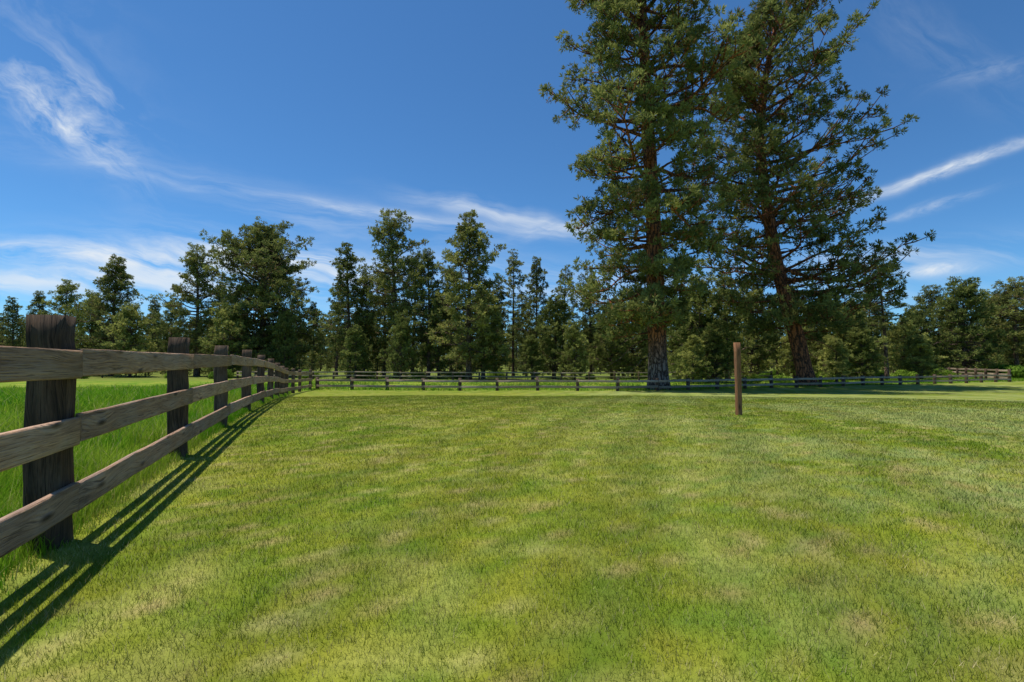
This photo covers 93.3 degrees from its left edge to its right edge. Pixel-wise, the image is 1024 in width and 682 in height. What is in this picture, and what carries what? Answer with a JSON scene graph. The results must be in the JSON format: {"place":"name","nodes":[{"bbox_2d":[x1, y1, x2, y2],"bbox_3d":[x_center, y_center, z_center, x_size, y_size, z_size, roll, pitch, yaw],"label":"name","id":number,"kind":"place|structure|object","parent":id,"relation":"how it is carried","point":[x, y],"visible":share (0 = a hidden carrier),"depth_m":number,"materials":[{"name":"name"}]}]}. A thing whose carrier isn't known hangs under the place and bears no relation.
{"place":"outdoors","nodes":[
{"label":"outdoors","id":0,"kind":"place"},
{"bbox_2d":[0,391,291,594],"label":"fence foot grass","id":1,"kind":"structure","parent":0,"point":[215,428],"depth_m":4.21,"materials":[{"name":"green plant"}]},
{"bbox_2d":[0,380,296,572],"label":"meadow grass","id":2,"kind":"structure","parent":0,"point":[94,454],"depth_m":6.73,"materials":[{"name":"green plant"}]},
{"bbox_2d":[0,361,1023,681],"bbox_3d":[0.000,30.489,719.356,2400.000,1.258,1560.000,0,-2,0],"label":"ground","id":3,"kind":"structure","parent":0,"point":[968,391],"depth_m":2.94,"materials":[{"name":"green plant"}]},
{"bbox_2d":[0,296,25,346],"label":"pine tree","id":4,"kind":"object","parent":3,"relation":"on","point":[14,315],"visible":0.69,"depth_m":84.72,"materials":[{"name":"green plant"}]},
{"bbox_2d":[17,290,50,346],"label":"pine tree","id":5,"kind":"object","parent":3,"relation":"on","point":[42,305],"visible":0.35,"depth_m":79.69,"materials":[{"name":"green plant"}]},
{"bbox_2d":[37,279,83,337],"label":"pine tree","id":6,"kind":"object","parent":3,"relation":"on","point":[68,288],"visible":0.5,"depth_m":77.83,"materials":[{"name":"green plant"}]},
{"bbox_2d":[63,289,117,349],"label":"pine tree","id":7,"kind":"object","parent":3,"relation":"on","point":[87,327],"visible":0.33,"depth_m":71.22,"materials":[{"name":"green plant"}]},
{"bbox_2d":[68,254,148,375],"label":"pine tree","id":8,"kind":"object","parent":3,"relation":"on","point":[107,285],"visible":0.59,"depth_m":69.42,"materials":[{"name":"green plant"}]},
{"bbox_2d":[96,302,157,376],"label":"pine tree","id":9,"kind":"object","parent":3,"relation":"on","point":[125,319],"visible":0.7,"depth_m":65.70,"materials":[{"name":"green plant"}]},
{"bbox_2d":[144,296,164,349],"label":"pine tree","id":10,"kind":"object","parent":3,"relation":"on","point":[156,306],"visible":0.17,"depth_m":94.73,"materials":[{"name":"green plant"}]},
{"bbox_2d":[0,314,312,557],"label":"ranch rail fence","id":11,"kind":"object","parent":3,"relation":"on","point":[50,364],"visible":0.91,"depth_m":3.21,"materials":[{"name":"brown wood"}]},
{"bbox_2d":[154,297,184,352],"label":"pine tree","id":12,"kind":"object","parent":3,"relation":"on","point":[167,315],"visible":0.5,"depth_m":87.34,"materials":[{"name":"green plant"}]},
{"bbox_2d":[149,243,229,375],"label":"pine tree","id":13,"kind":"object","parent":3,"relation":"on","point":[194,262],"visible":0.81,"depth_m":71.47,"materials":[{"name":"green plant"}]},
{"bbox_2d":[200,279,234,353],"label":"pine tree","id":14,"kind":"object","parent":3,"relation":"on","point":[215,297],"visible":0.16,"depth_m":79.68,"materials":[{"name":"green plant"}]},
{"bbox_2d":[208,369,234,378],"bbox_3d":[-36.081,4.091,59.994,2.991,1.286,2.662,2,-3,-41],"label":"shrub","id":15,"kind":"object","parent":3,"relation":"on","point":[211,375],"visible":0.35,"depth_m":59.96,"materials":[{"name":"green plant"}]},
{"bbox_2d":[197,302,267,372],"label":"pine tree","id":16,"kind":"object","parent":3,"relation":"on","point":[226,320],"visible":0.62,"depth_m":65.11,"materials":[{"name":"green plant"}]},
{"bbox_2d":[198,216,324,370],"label":"pine tree","id":17,"kind":"object","parent":3,"relation":"on","point":[262,252],"visible":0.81,"depth_m":68.05,"materials":[{"name":"green plant"}]},
{"bbox_2d":[263,309,304,374],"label":"pine tree","id":18,"kind":"object","parent":3,"relation":"on","point":[280,331],"visible":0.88,"depth_m":65.62,"materials":[{"name":"green plant"}]},
{"bbox_2d":[284,276,312,368],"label":"pine tree","id":19,"kind":"object","parent":3,"relation":"on","point":[298,284],"visible":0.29,"depth_m":84.35,"materials":[{"name":"green plant"}]},
{"bbox_2d":[301,369,318,377],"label":"shrub","id":20,"kind":"object","parent":3,"relation":"on","point":[308,376],"visible":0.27,"depth_m":59.54,"materials":[{"name":"green plant"}]},
{"bbox_2d":[296,301,328,368],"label":"pine tree","id":21,"kind":"object","parent":3,"relation":"on","point":[313,306],"visible":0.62,"depth_m":74.10,"materials":[{"name":"green plant"}]},
{"bbox_2d":[319,278,353,376],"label":"pine tree","id":22,"kind":"object","parent":3,"relation":"on","point":[329,313],"visible":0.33,"depth_m":67.52,"materials":[{"name":"green plant"}]},
{"bbox_2d":[308,241,374,377],"bbox_3d":[-20.332,-3.921,59.580,7.233,17.308,8.020,-1,-2,22],"label":"pine tree","id":23,"kind":"object","parent":3,"relation":"on","point":[348,266],"visible":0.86,"depth_m":59.52,"materials":[{"name":"green plant"}]},
{"bbox_2d":[337,324,372,378],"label":"pine tree","id":24,"kind":"object","parent":3,"relation":"on","point":[357,359],"visible":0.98,"depth_m":55.64,"materials":[{"name":"green plant"}]},
{"bbox_2d":[352,369,375,378],"bbox_3d":[-17.647,3.917,57.992,2.662,1.286,2.991,-2,-3,44],"label":"shrub","id":25,"kind":"object","parent":3,"relation":"on","point":[361,377],"visible":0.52,"depth_m":57.92,"materials":[{"name":"green plant"}]},
{"bbox_2d":[352,272,381,370],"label":"pine tree","id":26,"kind":"object","parent":3,"relation":"on","point":[370,333],"visible":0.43,"depth_m":61.87,"materials":[{"name":"green plant"}]},
{"bbox_2d":[364,259,403,376],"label":"pine tree","id":27,"kind":"object","parent":3,"relation":"on","point":[384,264],"visible":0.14,"depth_m":65.82,"materials":[{"name":"green plant"}]},
{"bbox_2d":[355,208,429,377],"bbox_3d":[-15.088,-5.907,60.999,10.205,21.335,9.033,-1,0,8],"label":"pine tree","id":28,"kind":"object","parent":3,"relation":"on","point":[385,229],"visible":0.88,"depth_m":58.91,"materials":[{"name":"green plant"}]},
{"bbox_2d":[376,310,425,378],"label":"pine tree","id":29,"kind":"object","parent":3,"relation":"on","point":[402,322],"visible":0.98,"depth_m":53.66,"materials":[{"name":"green plant"}]},
{"bbox_2d":[379,252,427,371],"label":"pine tree","id":30,"kind":"object","parent":3,"relation":"on","point":[409,287],"visible":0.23,"depth_m":63.98,"materials":[{"name":"green plant"}]},
{"bbox_2d":[410,371,424,375],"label":"shrub","id":31,"kind":"object","parent":3,"relation":"on","point":[417,373],"visible":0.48,"depth_m":61.71,"materials":[{"name":"green plant"}]},
{"bbox_2d":[403,248,456,378],"bbox_3d":[-9.561,-3.266,56.868,5.967,15.700,6.962,1,-2,-24],"label":"pine tree","id":32,"kind":"object","parent":3,"relation":"on","point":[428,257],"visible":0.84,"depth_m":56.77,"materials":[{"name":"green plant"}]},
{"bbox_2d":[407,287,464,377],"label":"pine tree","id":33,"kind":"object","parent":3,"relation":"on","point":[439,365],"visible":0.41,"depth_m":57.10,"materials":[{"name":"green plant"}]},
{"bbox_2d":[440,265,466,370],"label":"pine tree","id":34,"kind":"object","parent":3,"relation":"on","point":[450,289],"visible":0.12,"depth_m":65.93,"materials":[{"name":"green plant"}]},
{"bbox_2d":[447,370,465,378],"bbox_3d":[-6.654,3.966,57.794,2.564,1.102,2.282,-1,-3,33],"label":"shrub","id":35,"kind":"object","parent":3,"relation":"on","point":[457,374],"visible":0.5,"depth_m":57.19,"materials":[{"name":"green plant"}]},
{"bbox_2d":[426,209,509,379],"bbox_3d":[-4.859,-5.111,52.717,9.515,19.034,9.374,0,-2,0],"label":"pine tree","id":36,"kind":"object","parent":3,"relation":"on","point":[469,236],"visible":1,"depth_m":51.77,"materials":[{"name":"green plant"}]},
{"bbox_2d":[454,291,512,378],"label":"pine tree","id":37,"kind":"object","parent":3,"relation":"on","point":[484,363],"visible":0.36,"depth_m":55.51,"materials":[{"name":"green plant"}]},
{"bbox_2d":[486,370,505,377],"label":"shrub","id":38,"kind":"object","parent":3,"relation":"on","point":[495,374],"visible":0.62,"depth_m":59.55,"materials":[{"name":"green plant"}]},
{"bbox_2d":[485,280,513,362],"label":"pine tree","id":39,"kind":"object","parent":3,"relation":"on","point":[501,296],"visible":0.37,"depth_m":61.98,"materials":[{"name":"green plant"}]},
{"bbox_2d":[236,371,772,379],"bbox_3d":[-2.227,3.978,54.199,64.354,1.305,7.620,0,-2,4],"label":"pasture fence","id":40,"kind":"object","parent":3,"relation":"on","point":[478,376],"visible":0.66,"depth_m":51.30,"materials":[{"name":"brown wood"}]},
{"bbox_2d":[493,249,529,375],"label":"pine tree","id":41,"kind":"object","parent":3,"relation":"on","point":[511,268],"visible":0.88,"depth_m":63.98,"materials":[{"name":"green plant"}]},
{"bbox_2d":[514,299,534,375],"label":"pine tree","id":42,"kind":"object","parent":3,"relation":"on","point":[524,330],"visible":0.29,"depth_m":65.96,"materials":[{"name":"green plant"}]},
{"bbox_2d":[511,334,545,379],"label":"pine tree","id":43,"kind":"object","parent":3,"relation":"on","point":[531,340],"visible":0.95,"depth_m":53.55,"materials":[{"name":"green plant"}]},
{"bbox_2d":[511,256,548,377],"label":"pine tree","id":44,"kind":"object","parent":3,"relation":"on","point":[536,275],"visible":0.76,"depth_m":60.01,"materials":[{"name":"green plant"}]},
{"bbox_2d":[533,293,587,378],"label":"pine tree","id":45,"kind":"object","parent":3,"relation":"on","point":[555,318],"visible":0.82,"depth_m":55.47,"materials":[{"name":"green plant"}]},
{"bbox_2d":[550,264,580,375],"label":"pine tree","id":46,"kind":"object","parent":3,"relation":"on","point":[561,289],"visible":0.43,"depth_m":66.16,"materials":[{"name":"green plant"}]},
{"bbox_2d":[551,320,596,379],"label":"pine tree","id":47,"kind":"object","parent":3,"relation":"on","point":[572,331],"visible":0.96,"depth_m":51.70,"materials":[{"name":"green plant"}]},
{"bbox_2d":[570,269,605,374],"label":"pine tree","id":48,"kind":"object","parent":3,"relation":"on","point":[588,329],"visible":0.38,"depth_m":63.67,"materials":[{"name":"green plant"}]},
{"bbox_2d":[579,296,640,378],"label":"pine tree","id":49,"kind":"object","parent":3,"relation":"on","point":[610,353],"visible":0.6,"depth_m":57.53,"materials":[{"name":"green plant"}]},
{"bbox_2d":[613,294,647,377],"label":"pine tree","id":50,"kind":"object","parent":3,"relation":"on","point":[640,345],"visible":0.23,"depth_m":61.07,"materials":[{"name":"green plant"}]},
{"bbox_2d":[635,371,647,377],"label":"shrub","id":51,"kind":"object","parent":3,"relation":"on","point":[643,374],"visible":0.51,"depth_m":59.71,"materials":[{"name":"green plant"}]},
{"bbox_2d":[538,0,766,389],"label":"ponderosa pine tree","id":52,"kind":"object","parent":3,"relation":"on","point":[657,311],"visible":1,"depth_m":33.70,"materials":[{"name":"green plant"}]},
{"bbox_2d":[315,373,1011,390],"bbox_3d":[18.403,3.286,38.256,65.144,1.175,6.766,0,-2,-12],"label":"rail fence","id":53,"kind":"object","parent":3,"relation":"on","point":[687,386],"visible":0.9,"depth_m":34.27,"materials":[{"name":"brown wood"}]},
{"bbox_2d":[666,298,697,378],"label":"pine tree","id":54,"kind":"object","parent":3,"relation":"on","point":[671,344],"visible":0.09,"depth_m":55.20,"materials":[{"name":"green plant"}]},
{"bbox_2d":[675,334,713,382],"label":"pine tree","id":55,"kind":"object","parent":3,"relation":"on","point":[692,339],"visible":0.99,"depth_m":43.55,"materials":[{"name":"green plant"}]},
{"bbox_2d":[666,271,755,381],"bbox_3d":[18.460,-1.317,48.322,7.540,11.231,9.847,1,-2,-19],"label":"pine tree","id":56,"kind":"object","parent":3,"relation":"on","point":[704,309],"visible":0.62,"depth_m":47.18,"materials":[{"name":"green plant"}]},
{"bbox_2d":[684,322,740,382],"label":"pine tree","id":57,"kind":"object","parent":3,"relation":"on","point":[717,370],"visible":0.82,"depth_m":44.44,"materials":[{"name":"green plant"}]},
{"bbox_2d":[695,269,753,378],"bbox_3d":[22.835,-1.701,52.003,5.984,12.128,5.128,-1,-2,22],"label":"pine tree","id":58,"kind":"object","parent":3,"relation":"on","point":[731,318],"visible":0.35,"depth_m":51.58,"materials":[{"name":"green plant"}]},
{"bbox_2d":[733,342,741,414],"bbox_3d":[4.995,0.932,10.672,0.131,1.801,0.113,0,-2,-11],"label":"wooden post","id":59,"kind":"object","parent":3,"relation":"on","point":[738,379],"visible":0.87,"depth_m":10.64,"materials":[{"name":"brown wood"}]},
{"bbox_2d":[741,374,761,383],"bbox_3d":[22.246,3.502,44.993,2.136,0.919,1.902,0,-2,-10],"label":"shrub","id":60,"kind":"object","parent":3,"relation":"on","point":[755,377],"visible":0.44,"depth_m":44.75,"materials":[{"name":"green plant"}]},
{"bbox_2d":[729,285,782,377],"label":"pine tree","id":61,"kind":"object","parent":3,"relation":"on","point":[754,359],"visible":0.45,"depth_m":54.91,"materials":[{"name":"green plant"}]},
{"bbox_2d":[760,369,783,377],"bbox_3d":[33.310,4.186,61.918,2.662,1.286,2.991,1,-2,-19],"label":"shrub","id":62,"kind":"object","parent":3,"relation":"on","point":[774,372],"visible":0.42,"depth_m":61.97,"materials":[{"name":"green plant"}]},
{"bbox_2d":[758,303,787,374],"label":"pine tree","id":63,"kind":"object","parent":3,"relation":"on","point":[780,332],"visible":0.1,"depth_m":59.84,"materials":[{"name":"green plant"}]},
{"bbox_2d":[772,375,789,381],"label":"shrub","id":64,"kind":"object","parent":3,"relation":"on","point":[773,376],"visible":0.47,"depth_m":47.55,"materials":[{"name":"green plant"}]},
{"bbox_2d":[765,325,822,380],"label":"pine tree","id":65,"kind":"object","parent":3,"relation":"on","point":[786,350],"visible":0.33,"depth_m":51.94,"materials":[{"name":"green plant"}]},
{"bbox_2d":[677,0,936,385],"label":"ponderosa pine tree","id":66,"kind":"object","parent":3,"relation":"on","point":[753,89],"visible":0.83,"depth_m":39.54,"materials":[{"name":"green plant"}]},
{"bbox_2d":[801,288,843,376],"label":"pine tree","id":67,"kind":"object","parent":3,"relation":"on","point":[813,361],"visible":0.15,"depth_m":57.51,"materials":[{"name":"green plant"}]},
{"bbox_2d":[816,373,839,381],"bbox_3d":[32.760,3.660,49.981,2.282,1.102,2.564,-2,-3,44],"label":"shrub","id":68,"kind":"object","parent":3,"relation":"on","point":[823,376],"visible":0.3,"depth_m":49.42,"materials":[{"name":"green plant"}]},
{"bbox_2d":[814,338,855,381],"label":"pine tree","id":69,"kind":"object","parent":3,"relation":"on","point":[839,347],"visible":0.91,"depth_m":46.59,"materials":[{"name":"green plant"}]},
{"bbox_2d":[809,298,887,379],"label":"pine tree","id":70,"kind":"object","parent":3,"relation":"on","point":[844,336],"visible":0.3,"depth_m":53.28,"materials":[{"name":"green plant"}]},
{"bbox_2d":[826,326,894,380],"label":"pine tree","id":71,"kind":"object","parent":3,"relation":"on","point":[860,336],"visible":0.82,"depth_m":51.28,"materials":[{"name":"green plant"}]},
{"bbox_2d":[853,286,892,375],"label":"pine tree","id":72,"kind":"object","parent":3,"relation":"on","point":[873,332],"visible":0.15,"depth_m":61.30,"materials":[{"name":"green plant"}]},
{"bbox_2d":[868,370,883,375],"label":"shrub","id":73,"kind":"object","parent":3,"relation":"on","point":[881,373],"visible":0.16,"depth_m":62.78,"materials":[{"name":"green plant"}]},
{"bbox_2d":[857,256,914,378],"bbox_3d":[43.520,-2.870,57.152,5.946,14.974,6.338,1,-3,-26],"label":"pine tree","id":74,"kind":"object","parent":3,"relation":"on","point":[884,323],"visible":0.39,"depth_m":55.97,"materials":[{"name":"green plant"}]},
{"bbox_2d":[879,316,928,373],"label":"pine tree","id":75,"kind":"object","parent":3,"relation":"on","point":[897,360],"visible":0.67,"depth_m":57.57,"materials":[{"name":"green plant"}]},
{"bbox_2d":[891,369,917,379],"bbox_3d":[43.587,3.753,53.795,2.662,1.286,2.991,-2,-3,42],"label":"shrub","id":76,"kind":"object","parent":3,"relation":"on","point":[904,373],"visible":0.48,"depth_m":53.19,"materials":[{"name":"green plant"}]},
{"bbox_2d":[880,301,956,371],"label":"pine tree","id":77,"kind":"object","parent":3,"relation":"on","point":[917,317],"visible":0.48,"depth_m":65.08,"materials":[{"name":"green plant"}]},
{"bbox_2d":[892,334,947,378],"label":"pine tree","id":78,"kind":"object","parent":3,"relation":"on","point":[918,343],"visible":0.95,"depth_m":55.40,"materials":[{"name":"green plant"}]},
{"bbox_2d":[912,284,958,362],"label":"pine tree","id":79,"kind":"object","parent":3,"relation":"on","point":[929,296],"visible":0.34,"depth_m":70.08,"materials":[{"name":"green plant"}]},
{"bbox_2d":[924,367,957,377],"bbox_3d":[53.052,3.929,59.964,3.043,1.470,3.418,-1,-2,24],"label":"shrub","id":80,"kind":"object","parent":3,"relation":"on","point":[946,373],"visible":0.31,"depth_m":58.81,"materials":[{"name":"green plant"}]},
{"bbox_2d":[892,367,1010,380],"bbox_3d":[56.543,4.183,63.860,0.829,1.530,34.742,-1,-2,23],"label":"rail fence","id":81,"kind":"object","parent":3,"relation":"on","point":[985,370],"visible":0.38,"depth_m":53.50,"materials":[{"name":"brown wood"}]},
{"bbox_2d":[915,276,1019,374],"bbox_3d":[60.167,-1.925,63.917,12.233,13.790,9.610,2,-3,-17],"label":"pine tree","id":82,"kind":"object","parent":3,"relation":"on","point":[970,297],"visible":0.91,"depth_m":63.11,"materials":[{"name":"green plant"}]},
{"bbox_2d":[935,289,1023,372],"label":"pine tree","id":83,"kind":"object","parent":3,"relation":"on","point":[1000,318],"visible":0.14,"depth_m":69.06,"materials":[{"name":"green plant"}]},
{"bbox_2d":[981,276,1023,364],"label":"pine tree","id":84,"kind":"object","parent":3,"relation":"on","point":[1015,289],"visible":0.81,"depth_m":63.96,"materials":[{"name":"green plant"}]},
{"bbox_2d":[987,363,1022,376],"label":"shrub","id":85,"kind":"object","parent":3,"relation":"on","point":[1000,366],"visible":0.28,"depth_m":62.51,"materials":[{"name":"green plant"}]},
{"bbox_2d":[1002,364,1023,377],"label":"shrub","id":86,"kind":"object","parent":3,"relation":"on","point":[1016,371],"visible":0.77,"depth_m":57.81,"materials":[{"name":"green plant"}]},
{"bbox_2d":[1013,301,1023,361],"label":"pine tree","id":87,"kind":"object","parent":3,"relation":"on","point":[1020,358],"visible":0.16,"depth_m":66.71,"materials":[{"name":"green plant"}]},
{"bbox_2d":[0,0,1023,358],"label":"sky","id":88,"kind":"structure","parent":0,"point":[130,130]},
{"bbox_2d":[296,373,1023,390],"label":"rough grass","id":89,"kind":"structure","parent":0,"point":[553,384],"depth_m":41.42,"materials":[{"name":"green plant"}]}
]}

